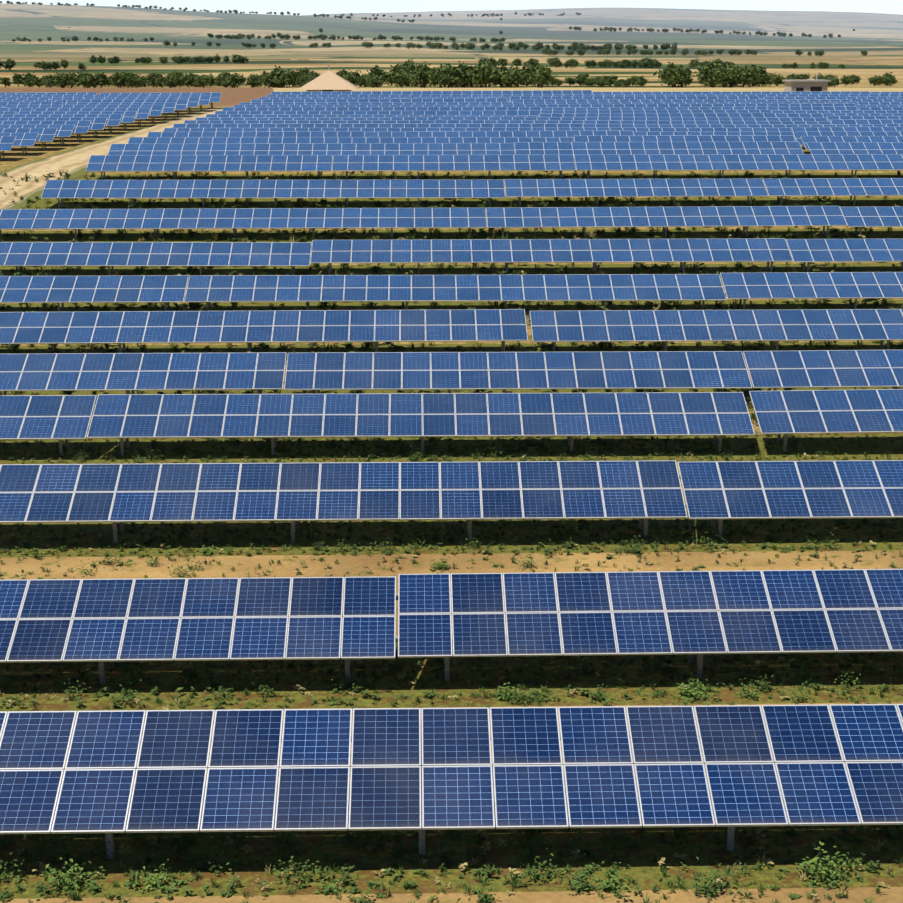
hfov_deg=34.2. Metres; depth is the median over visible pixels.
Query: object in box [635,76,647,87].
tree
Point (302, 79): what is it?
tree
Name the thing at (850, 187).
solar panel array
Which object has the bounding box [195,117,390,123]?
solar panel array
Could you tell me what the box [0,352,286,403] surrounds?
solar panel array
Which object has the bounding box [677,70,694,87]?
tree
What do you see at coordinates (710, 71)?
tree
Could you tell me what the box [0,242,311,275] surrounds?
solar panel array
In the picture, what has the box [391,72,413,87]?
tree
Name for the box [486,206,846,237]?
solar panel array
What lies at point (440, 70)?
tree
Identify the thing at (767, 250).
solar panel array
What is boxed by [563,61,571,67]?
tree
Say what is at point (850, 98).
solar panel array
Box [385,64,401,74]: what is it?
tree
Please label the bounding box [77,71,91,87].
tree
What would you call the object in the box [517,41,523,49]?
tree
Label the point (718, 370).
solar panel array
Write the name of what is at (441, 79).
tree
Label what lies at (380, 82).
tree
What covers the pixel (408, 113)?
solar panel array
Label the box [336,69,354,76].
tree
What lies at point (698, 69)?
tree
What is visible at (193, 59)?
tree
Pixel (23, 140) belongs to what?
solar panel array
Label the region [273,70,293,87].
tree
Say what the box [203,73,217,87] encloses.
tree
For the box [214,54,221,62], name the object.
tree
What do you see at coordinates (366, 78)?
tree
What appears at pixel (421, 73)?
tree
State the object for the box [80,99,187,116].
solar panel array
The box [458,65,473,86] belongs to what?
tree
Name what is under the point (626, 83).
tree
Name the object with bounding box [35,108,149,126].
solar panel array
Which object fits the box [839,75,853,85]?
tree
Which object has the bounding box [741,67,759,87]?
tree
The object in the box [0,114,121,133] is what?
solar panel array
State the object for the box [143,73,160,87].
tree
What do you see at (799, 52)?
tree
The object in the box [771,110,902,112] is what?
solar panel array
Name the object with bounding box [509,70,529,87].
tree
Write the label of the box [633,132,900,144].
solar panel array
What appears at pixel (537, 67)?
tree
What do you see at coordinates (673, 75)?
tree
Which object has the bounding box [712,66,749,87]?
tree
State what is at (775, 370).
solar panel array
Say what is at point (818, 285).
solar panel array
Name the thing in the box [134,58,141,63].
tree
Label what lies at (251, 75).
tree
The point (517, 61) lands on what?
tree
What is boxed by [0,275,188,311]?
solar panel array
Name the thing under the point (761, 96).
solar panel array
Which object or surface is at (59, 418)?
solar panel array
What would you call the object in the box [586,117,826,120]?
solar panel array
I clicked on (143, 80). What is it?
tree
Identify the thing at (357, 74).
tree
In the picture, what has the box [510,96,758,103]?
solar panel array
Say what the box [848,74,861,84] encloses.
tree
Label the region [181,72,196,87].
tree
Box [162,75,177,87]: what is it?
tree
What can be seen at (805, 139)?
solar panel array
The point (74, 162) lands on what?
dirt track
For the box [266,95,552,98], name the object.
solar panel array
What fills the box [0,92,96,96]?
solar panel array
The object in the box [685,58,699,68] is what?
tree
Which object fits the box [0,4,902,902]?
terrain
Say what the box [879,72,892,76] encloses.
tree
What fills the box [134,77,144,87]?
tree
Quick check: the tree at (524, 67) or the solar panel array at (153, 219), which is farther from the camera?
the tree at (524, 67)
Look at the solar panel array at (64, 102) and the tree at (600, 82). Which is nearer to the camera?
the solar panel array at (64, 102)
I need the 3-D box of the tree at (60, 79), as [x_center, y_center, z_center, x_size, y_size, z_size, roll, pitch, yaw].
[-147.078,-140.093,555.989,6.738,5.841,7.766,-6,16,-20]
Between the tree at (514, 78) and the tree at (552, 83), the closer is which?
the tree at (514, 78)
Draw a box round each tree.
[0,77,10,87]
[3,59,15,69]
[12,73,26,86]
[22,72,36,84]
[22,78,33,87]
[31,76,42,87]
[33,62,41,67]
[39,61,49,70]
[40,74,54,86]
[42,79,55,87]
[52,61,59,69]
[54,73,69,87]
[59,59,68,68]
[65,73,82,87]
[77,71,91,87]
[78,63,87,70]
[78,74,90,87]
[83,75,102,87]
[87,55,96,63]
[93,71,107,87]
[96,56,104,63]
[105,70,128,87]
[113,56,121,63]
[122,71,137,87]
[126,75,137,87]
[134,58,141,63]
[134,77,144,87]
[140,57,147,62]
[140,75,147,86]
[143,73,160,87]
[155,77,167,87]
[162,40,170,45]
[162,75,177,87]
[176,76,185,87]
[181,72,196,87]
[190,57,197,63]
[195,75,207,87]
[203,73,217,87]
[206,56,214,63]
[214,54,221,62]
[215,70,228,87]
[220,73,235,87]
[222,73,244,87]
[223,55,230,62]
[230,57,238,63]
[231,73,245,87]
[235,56,243,61]
[246,76,261,87]
[250,74,261,86]
[259,74,278,87]
[266,65,288,87]
[272,77,283,87]
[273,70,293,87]
[285,68,298,87]
[295,67,312,78]
[295,75,310,85]
[300,71,318,79]
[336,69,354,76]
[342,73,355,84]
[350,70,361,85]
[355,78,362,86]
[359,75,368,87]
[362,65,389,86]
[364,76,382,87]
[366,77,379,87]
[374,77,384,87]
[384,73,396,85]
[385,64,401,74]
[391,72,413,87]
[396,62,415,85]
[402,58,416,84]
[407,70,431,87]
[410,61,431,87]
[411,70,431,87]
[427,66,451,87]
[427,71,452,87]
[434,42,443,48]
[440,63,469,87]
[450,68,462,87]
[457,70,474,87]
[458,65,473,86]
[465,43,472,49]
[469,62,504,87]
[485,57,496,65]
[489,69,508,87]
[495,60,502,66]
[496,65,508,86]
[496,71,523,87]
[499,58,509,65]
[508,67,527,84]
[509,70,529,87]
[514,58,522,66]
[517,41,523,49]
[518,66,528,85]
[522,43,530,49]
[526,59,535,65]
[526,63,552,87]
[526,69,557,87]
[531,44,540,50]
[548,77,558,86]
[549,57,562,67]
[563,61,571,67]
[564,77,575,85]
[569,58,577,67]
[574,76,586,85]
[578,73,588,77]
[584,60,593,67]
[585,77,595,86]
[593,78,607,87]
[601,59,610,66]
[606,75,616,86]
[612,80,622,87]
[616,62,625,67]
[618,59,630,67]
[622,79,630,86]
[630,60,640,67]
[630,77,640,85]
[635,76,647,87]
[640,60,649,67]
[642,57,652,67]
[652,59,660,66]
[653,69,669,85]
[658,61,680,87]
[660,43,668,50]
[661,65,686,87]
[669,48,676,54]
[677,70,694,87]
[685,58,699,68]
[695,63,723,87]
[696,69,710,86]
[697,59,715,85]
[703,66,720,87]
[708,68,734,87]
[711,69,738,87]
[712,59,722,64]
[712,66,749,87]
[716,49,723,54]
[724,65,742,87]
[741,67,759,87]
[746,63,767,72]
[753,66,772,85]
[757,73,771,85]
[772,75,783,85]
[791,62,798,68]
[794,73,809,79]
[795,49,804,55]
[828,77,839,86]
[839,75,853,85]
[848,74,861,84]
[868,75,882,85]
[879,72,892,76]
[880,75,892,85]
[890,75,898,85]
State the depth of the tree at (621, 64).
1269.86 m
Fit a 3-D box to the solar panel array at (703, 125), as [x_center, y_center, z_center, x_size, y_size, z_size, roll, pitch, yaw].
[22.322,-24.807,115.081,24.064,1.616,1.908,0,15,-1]
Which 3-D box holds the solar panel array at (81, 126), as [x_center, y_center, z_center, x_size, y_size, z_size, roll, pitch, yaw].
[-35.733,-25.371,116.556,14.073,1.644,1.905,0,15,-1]
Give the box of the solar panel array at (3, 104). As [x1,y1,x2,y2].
[0,102,62,107]
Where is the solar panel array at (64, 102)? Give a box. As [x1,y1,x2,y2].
[0,100,77,104]
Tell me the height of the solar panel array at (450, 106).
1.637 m
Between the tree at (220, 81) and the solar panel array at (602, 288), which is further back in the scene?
the tree at (220, 81)
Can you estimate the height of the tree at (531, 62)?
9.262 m
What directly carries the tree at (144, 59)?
on the terrain
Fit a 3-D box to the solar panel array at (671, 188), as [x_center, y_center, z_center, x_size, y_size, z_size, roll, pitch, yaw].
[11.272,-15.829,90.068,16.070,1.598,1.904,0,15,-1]
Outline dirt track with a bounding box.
[0,108,222,209]
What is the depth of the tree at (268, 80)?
552.28 m
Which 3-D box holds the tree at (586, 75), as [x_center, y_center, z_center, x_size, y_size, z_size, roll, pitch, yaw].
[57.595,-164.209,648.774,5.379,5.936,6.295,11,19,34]
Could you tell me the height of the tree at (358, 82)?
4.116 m
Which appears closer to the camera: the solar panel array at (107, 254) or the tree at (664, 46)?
the solar panel array at (107, 254)
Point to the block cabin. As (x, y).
(805, 85)
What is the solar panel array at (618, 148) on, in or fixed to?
on the terrain
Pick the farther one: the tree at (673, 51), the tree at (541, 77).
the tree at (673, 51)
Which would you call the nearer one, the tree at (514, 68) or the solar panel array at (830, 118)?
the solar panel array at (830, 118)
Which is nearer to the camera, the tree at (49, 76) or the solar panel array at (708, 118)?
the solar panel array at (708, 118)
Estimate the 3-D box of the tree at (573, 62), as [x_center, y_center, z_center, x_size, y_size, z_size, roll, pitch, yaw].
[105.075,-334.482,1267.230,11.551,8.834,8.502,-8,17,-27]
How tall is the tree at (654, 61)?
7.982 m
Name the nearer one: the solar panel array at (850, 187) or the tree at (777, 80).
the solar panel array at (850, 187)
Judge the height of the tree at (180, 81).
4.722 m
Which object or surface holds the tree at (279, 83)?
on the terrain
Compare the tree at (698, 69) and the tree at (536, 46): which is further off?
the tree at (536, 46)
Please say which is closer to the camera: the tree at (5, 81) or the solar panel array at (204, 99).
the solar panel array at (204, 99)
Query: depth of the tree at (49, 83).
558.35 m
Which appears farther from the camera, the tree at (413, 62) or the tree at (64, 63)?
the tree at (64, 63)
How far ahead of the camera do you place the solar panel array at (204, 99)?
142.92 m
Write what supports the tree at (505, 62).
on the terrain
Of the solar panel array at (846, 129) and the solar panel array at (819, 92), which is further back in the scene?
the solar panel array at (819, 92)
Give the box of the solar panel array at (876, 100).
[851,99,902,101]
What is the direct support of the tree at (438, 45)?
on the terrain
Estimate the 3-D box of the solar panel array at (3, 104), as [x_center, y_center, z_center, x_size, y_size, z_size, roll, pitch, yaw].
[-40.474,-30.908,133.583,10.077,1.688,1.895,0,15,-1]
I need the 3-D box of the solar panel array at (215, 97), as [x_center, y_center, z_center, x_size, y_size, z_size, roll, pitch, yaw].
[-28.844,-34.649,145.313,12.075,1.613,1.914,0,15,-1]
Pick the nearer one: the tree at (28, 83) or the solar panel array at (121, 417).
the solar panel array at (121, 417)
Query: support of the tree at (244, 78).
on the terrain
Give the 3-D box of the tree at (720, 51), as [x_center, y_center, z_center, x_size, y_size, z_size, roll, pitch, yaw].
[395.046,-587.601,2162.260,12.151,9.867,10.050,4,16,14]
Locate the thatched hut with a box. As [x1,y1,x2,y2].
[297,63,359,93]
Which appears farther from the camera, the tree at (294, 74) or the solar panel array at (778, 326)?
the tree at (294, 74)
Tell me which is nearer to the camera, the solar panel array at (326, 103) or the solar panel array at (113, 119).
the solar panel array at (113, 119)
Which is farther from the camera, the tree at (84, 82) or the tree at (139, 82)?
the tree at (139, 82)
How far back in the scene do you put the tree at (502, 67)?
586.63 m
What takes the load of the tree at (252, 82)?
on the terrain
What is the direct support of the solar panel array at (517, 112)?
on the terrain
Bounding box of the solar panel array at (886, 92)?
[870,92,902,93]
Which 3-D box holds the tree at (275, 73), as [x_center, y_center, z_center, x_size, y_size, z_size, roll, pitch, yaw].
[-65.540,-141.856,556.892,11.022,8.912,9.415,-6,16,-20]
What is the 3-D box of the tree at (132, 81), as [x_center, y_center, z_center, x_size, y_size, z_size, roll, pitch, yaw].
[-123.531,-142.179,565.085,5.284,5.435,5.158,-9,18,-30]
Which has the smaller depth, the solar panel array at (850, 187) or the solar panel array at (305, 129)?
the solar panel array at (850, 187)
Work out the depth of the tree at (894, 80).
633.53 m
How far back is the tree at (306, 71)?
594.25 m
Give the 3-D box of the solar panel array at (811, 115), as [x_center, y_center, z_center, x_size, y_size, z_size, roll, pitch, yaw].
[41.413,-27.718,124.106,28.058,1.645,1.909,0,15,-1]
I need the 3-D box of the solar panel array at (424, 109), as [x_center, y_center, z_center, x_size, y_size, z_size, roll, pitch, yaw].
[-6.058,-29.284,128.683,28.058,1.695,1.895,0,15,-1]
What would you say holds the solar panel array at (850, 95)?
on the terrain
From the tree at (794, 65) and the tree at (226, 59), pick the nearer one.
the tree at (794, 65)
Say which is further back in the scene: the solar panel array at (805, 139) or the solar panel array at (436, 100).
the solar panel array at (436, 100)
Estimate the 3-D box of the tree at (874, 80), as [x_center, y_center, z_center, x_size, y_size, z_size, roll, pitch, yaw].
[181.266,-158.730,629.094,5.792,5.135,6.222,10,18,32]
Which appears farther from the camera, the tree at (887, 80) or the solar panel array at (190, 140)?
the tree at (887, 80)
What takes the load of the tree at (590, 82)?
on the terrain
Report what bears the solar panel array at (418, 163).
on the terrain
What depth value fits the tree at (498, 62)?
1309.69 m
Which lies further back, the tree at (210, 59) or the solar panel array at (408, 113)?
the tree at (210, 59)
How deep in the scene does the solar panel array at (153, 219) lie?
81.48 m
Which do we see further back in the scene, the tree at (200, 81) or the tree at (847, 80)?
the tree at (847, 80)
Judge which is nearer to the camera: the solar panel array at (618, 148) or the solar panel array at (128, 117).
the solar panel array at (618, 148)
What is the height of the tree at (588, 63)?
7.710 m
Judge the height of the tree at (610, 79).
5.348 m
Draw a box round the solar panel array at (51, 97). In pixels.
[1,95,104,99]
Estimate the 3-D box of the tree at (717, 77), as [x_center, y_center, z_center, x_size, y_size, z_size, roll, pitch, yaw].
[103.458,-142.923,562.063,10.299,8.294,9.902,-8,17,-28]
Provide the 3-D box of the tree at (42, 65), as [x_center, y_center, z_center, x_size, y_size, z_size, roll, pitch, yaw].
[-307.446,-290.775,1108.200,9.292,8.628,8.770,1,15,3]
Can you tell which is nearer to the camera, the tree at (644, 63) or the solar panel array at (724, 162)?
the solar panel array at (724, 162)
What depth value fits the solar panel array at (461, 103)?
135.26 m
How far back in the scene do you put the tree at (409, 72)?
570.67 m
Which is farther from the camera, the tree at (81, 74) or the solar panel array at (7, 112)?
the tree at (81, 74)
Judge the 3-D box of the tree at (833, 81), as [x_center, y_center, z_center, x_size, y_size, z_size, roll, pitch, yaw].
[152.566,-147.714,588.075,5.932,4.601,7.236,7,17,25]
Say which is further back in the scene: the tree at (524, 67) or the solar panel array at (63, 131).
the tree at (524, 67)
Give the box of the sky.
[0,0,902,15]
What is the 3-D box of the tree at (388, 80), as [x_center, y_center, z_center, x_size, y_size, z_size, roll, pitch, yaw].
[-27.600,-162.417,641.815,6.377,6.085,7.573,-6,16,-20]
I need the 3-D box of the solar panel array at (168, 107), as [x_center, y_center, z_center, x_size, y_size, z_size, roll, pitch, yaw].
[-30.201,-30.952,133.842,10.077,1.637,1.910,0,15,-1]
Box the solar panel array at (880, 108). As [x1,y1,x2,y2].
[858,107,902,109]
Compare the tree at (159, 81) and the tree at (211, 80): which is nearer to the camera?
the tree at (159, 81)
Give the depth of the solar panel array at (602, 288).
65.67 m
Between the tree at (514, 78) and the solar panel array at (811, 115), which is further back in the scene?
the tree at (514, 78)
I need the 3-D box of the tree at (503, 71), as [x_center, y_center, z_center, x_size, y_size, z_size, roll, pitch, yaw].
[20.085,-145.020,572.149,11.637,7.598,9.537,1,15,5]
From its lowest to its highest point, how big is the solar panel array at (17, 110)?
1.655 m
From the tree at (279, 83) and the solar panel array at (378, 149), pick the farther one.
the tree at (279, 83)
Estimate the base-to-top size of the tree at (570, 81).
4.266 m
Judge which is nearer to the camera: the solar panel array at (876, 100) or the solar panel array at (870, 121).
the solar panel array at (870, 121)
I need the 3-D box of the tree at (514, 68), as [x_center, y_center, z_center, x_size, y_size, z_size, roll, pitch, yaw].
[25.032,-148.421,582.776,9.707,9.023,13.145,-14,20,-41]
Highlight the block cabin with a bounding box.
[782,74,830,91]
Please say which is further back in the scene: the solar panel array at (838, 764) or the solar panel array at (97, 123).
the solar panel array at (97, 123)
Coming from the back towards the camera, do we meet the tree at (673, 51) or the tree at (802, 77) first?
the tree at (673, 51)
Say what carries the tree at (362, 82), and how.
on the terrain
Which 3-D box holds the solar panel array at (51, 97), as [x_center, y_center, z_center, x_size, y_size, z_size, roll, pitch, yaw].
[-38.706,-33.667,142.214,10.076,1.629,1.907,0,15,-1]
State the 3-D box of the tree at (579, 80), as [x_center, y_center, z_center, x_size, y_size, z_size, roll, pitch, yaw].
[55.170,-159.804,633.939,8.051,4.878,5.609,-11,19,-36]
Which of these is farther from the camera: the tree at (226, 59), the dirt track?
the tree at (226, 59)
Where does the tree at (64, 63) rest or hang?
on the terrain
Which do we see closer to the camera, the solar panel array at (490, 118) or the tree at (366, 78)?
the solar panel array at (490, 118)
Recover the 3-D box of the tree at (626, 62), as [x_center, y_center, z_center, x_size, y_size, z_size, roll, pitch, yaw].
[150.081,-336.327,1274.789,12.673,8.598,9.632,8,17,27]
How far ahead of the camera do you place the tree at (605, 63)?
1260.89 m
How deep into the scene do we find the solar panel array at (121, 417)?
44.67 m
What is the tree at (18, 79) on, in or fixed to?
on the terrain
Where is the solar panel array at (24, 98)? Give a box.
[0,97,49,99]
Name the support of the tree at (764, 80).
on the terrain
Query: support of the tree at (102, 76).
on the terrain
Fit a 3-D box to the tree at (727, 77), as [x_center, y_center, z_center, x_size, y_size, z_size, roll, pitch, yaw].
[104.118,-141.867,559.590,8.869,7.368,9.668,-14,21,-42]
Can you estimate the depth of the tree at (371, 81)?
557.31 m
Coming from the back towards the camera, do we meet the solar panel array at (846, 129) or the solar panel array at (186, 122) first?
the solar panel array at (186, 122)
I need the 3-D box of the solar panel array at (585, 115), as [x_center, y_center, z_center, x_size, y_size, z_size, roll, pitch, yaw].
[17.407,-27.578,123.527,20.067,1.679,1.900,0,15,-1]
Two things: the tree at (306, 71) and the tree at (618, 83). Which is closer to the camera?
the tree at (618, 83)
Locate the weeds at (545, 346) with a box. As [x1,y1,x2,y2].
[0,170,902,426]
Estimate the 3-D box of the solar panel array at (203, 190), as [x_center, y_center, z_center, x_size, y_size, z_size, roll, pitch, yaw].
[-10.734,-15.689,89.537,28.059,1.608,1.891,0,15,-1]
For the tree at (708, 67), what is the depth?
575.04 m
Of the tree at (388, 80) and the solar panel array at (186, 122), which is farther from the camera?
the tree at (388, 80)
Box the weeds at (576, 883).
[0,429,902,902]
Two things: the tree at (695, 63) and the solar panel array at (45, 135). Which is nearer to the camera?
the solar panel array at (45, 135)
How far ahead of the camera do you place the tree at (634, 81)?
626.70 m
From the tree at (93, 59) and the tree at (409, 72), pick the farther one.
the tree at (93, 59)
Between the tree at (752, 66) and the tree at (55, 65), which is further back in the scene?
the tree at (55, 65)
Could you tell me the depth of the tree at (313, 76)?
572.21 m
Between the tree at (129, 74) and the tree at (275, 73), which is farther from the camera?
the tree at (129, 74)
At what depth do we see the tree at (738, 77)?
561.72 m
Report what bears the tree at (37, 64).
on the terrain
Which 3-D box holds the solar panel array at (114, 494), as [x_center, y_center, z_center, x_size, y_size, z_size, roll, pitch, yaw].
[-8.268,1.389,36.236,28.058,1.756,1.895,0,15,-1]
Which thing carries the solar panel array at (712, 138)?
on the terrain
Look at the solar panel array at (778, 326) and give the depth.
58.30 m
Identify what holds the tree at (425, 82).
on the terrain
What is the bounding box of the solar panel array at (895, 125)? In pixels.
[886,123,902,126]
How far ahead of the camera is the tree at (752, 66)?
632.96 m
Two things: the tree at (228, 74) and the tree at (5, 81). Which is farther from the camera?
the tree at (5, 81)
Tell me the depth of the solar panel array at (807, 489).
36.51 m
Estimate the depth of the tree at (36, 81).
563.12 m
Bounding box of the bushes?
[34,545,854,898]
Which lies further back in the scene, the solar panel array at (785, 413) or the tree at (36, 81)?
the tree at (36, 81)
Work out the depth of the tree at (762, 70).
617.96 m
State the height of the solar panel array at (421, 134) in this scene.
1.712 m
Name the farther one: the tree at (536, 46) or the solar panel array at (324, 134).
the tree at (536, 46)
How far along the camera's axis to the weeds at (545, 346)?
74.25 m
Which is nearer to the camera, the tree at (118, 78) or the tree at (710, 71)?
the tree at (118, 78)
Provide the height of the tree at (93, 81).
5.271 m
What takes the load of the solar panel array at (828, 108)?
on the terrain
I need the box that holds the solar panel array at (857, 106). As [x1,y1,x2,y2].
[856,105,902,109]
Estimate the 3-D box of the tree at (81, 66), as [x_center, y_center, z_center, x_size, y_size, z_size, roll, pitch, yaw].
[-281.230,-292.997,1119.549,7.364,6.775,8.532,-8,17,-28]
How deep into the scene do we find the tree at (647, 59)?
1283.48 m
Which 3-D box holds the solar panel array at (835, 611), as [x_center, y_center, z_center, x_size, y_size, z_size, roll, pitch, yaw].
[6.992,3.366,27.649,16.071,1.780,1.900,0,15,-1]
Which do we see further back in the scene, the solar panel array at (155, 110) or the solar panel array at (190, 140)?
the solar panel array at (155, 110)
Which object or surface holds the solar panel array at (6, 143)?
on the terrain
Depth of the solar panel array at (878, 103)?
135.81 m
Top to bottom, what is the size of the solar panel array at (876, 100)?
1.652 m
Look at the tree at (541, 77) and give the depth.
555.73 m
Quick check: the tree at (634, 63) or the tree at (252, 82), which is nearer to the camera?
the tree at (252, 82)
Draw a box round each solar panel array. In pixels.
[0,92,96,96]
[0,97,49,99]
[0,100,77,104]
[0,102,62,107]
[0,108,31,113]
[0,111,15,113]
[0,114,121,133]
[0,117,106,137]
[0,120,90,141]
[0,125,74,145]
[0,128,56,149]
[0,133,38,154]
[0,136,15,160]
[0,208,486,239]
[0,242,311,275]
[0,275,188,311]
[0,309,527,352]
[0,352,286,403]
[0,395,96,455]
[0,460,686,542]
[0,576,397,683]
[0,704,902,858]
[1,95,104,99]
[5,105,163,123]
[19,111,136,129]
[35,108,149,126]
[41,180,505,207]
[52,97,199,113]
[66,102,175,120]
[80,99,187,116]
[86,155,332,179]
[87,392,754,455]
[100,93,221,108]
[107,95,210,111]
[108,143,514,157]
[128,137,573,150]
[147,131,364,140]
[163,128,478,136]
[173,123,582,130]
[184,120,433,126]
[184,274,726,309]
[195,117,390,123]
[206,114,538,119]
[215,111,494,116]
[222,107,540,114]
[233,105,500,109]
[240,102,413,106]
[251,98,507,104]
[259,97,509,101]
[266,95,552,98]
[270,90,591,96]
[284,351,751,402]
[310,238,792,274]
[332,155,575,179]
[365,130,633,152]
[391,117,585,122]
[395,569,902,680]
[415,102,674,106]
[435,120,830,126]
[480,128,792,136]
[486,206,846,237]
[494,110,771,116]
[503,103,855,109]
[504,179,767,206]
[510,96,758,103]
[513,99,850,103]
[514,141,803,155]
[529,309,902,351]
[539,113,775,118]
[541,106,857,110]
[553,94,797,98]
[574,135,794,143]
[574,154,902,178]
[583,124,885,128]
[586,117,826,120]
[592,91,870,96]
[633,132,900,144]
[675,102,902,104]
[677,460,902,537]
[720,272,902,309]
[743,350,902,390]
[749,389,902,450]
[763,178,902,205]
[764,97,902,101]
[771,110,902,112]
[775,113,902,120]
[786,239,902,271]
[791,127,902,148]
[798,94,902,96]
[800,136,902,149]
[807,142,902,153]
[827,116,902,122]
[831,119,902,126]
[840,207,902,236]
[851,99,902,101]
[856,105,902,109]
[858,107,902,109]
[870,92,902,93]
[886,123,902,126]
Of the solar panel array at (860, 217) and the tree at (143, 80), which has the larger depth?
the tree at (143, 80)
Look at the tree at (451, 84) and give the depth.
573.90 m
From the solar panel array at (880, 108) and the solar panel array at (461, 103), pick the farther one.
the solar panel array at (461, 103)
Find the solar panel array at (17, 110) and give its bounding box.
[0,108,31,113]
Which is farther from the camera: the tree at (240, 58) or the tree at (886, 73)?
the tree at (240, 58)
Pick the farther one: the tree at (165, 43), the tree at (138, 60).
the tree at (165, 43)
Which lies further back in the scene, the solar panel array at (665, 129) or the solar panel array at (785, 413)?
the solar panel array at (665, 129)
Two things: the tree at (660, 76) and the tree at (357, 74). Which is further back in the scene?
the tree at (660, 76)
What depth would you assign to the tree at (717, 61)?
1267.25 m
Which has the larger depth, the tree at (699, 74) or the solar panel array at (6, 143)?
the tree at (699, 74)
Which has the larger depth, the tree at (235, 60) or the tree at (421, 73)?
the tree at (235, 60)
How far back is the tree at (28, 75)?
613.71 m
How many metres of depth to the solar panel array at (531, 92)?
146.29 m
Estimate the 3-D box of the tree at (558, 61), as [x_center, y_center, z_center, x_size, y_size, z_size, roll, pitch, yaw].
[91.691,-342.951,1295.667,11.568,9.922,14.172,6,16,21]
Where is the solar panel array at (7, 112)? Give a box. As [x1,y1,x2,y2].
[0,111,15,113]
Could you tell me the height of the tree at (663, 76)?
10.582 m
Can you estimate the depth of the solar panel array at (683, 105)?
132.62 m
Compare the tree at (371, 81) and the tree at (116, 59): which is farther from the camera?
the tree at (116, 59)
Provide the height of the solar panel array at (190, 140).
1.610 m
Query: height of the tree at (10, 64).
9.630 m
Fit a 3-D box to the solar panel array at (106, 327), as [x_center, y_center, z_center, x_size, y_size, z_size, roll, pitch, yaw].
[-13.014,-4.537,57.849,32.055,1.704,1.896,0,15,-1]
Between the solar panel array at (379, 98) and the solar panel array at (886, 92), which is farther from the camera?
the solar panel array at (886, 92)
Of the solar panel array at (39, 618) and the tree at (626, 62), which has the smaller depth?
the solar panel array at (39, 618)
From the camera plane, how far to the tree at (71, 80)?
554.52 m
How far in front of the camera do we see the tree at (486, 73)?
565.08 m
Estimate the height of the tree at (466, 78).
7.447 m
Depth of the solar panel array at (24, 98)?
139.79 m
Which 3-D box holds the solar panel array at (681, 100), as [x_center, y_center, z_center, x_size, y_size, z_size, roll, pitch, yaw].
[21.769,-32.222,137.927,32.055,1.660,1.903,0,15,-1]
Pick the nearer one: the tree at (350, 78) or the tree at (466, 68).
the tree at (350, 78)
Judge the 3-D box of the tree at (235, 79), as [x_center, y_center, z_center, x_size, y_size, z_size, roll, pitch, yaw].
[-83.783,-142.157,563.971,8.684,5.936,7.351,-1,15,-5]
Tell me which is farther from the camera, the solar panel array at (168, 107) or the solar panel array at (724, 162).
the solar panel array at (168, 107)
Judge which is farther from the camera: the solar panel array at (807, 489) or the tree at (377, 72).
the tree at (377, 72)
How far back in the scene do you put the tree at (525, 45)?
2614.49 m
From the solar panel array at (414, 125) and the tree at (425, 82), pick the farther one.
the tree at (425, 82)
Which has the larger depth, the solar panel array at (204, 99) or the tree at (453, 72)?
the tree at (453, 72)
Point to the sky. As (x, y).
(303, 7)
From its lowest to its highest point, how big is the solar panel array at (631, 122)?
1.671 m
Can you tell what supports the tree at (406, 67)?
on the terrain
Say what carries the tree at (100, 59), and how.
on the terrain
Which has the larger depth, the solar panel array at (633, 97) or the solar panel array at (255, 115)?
the solar panel array at (633, 97)
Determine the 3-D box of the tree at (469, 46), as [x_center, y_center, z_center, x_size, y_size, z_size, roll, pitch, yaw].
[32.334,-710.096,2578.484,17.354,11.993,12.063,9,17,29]
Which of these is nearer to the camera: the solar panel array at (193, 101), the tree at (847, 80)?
the solar panel array at (193, 101)
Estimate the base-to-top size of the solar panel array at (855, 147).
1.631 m
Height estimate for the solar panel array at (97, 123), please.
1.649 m
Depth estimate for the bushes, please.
19.89 m
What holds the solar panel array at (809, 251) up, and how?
on the terrain
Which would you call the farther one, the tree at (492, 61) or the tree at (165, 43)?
the tree at (165, 43)
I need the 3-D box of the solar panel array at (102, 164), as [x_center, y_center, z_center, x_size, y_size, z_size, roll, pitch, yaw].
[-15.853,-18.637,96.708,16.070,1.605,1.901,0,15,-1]

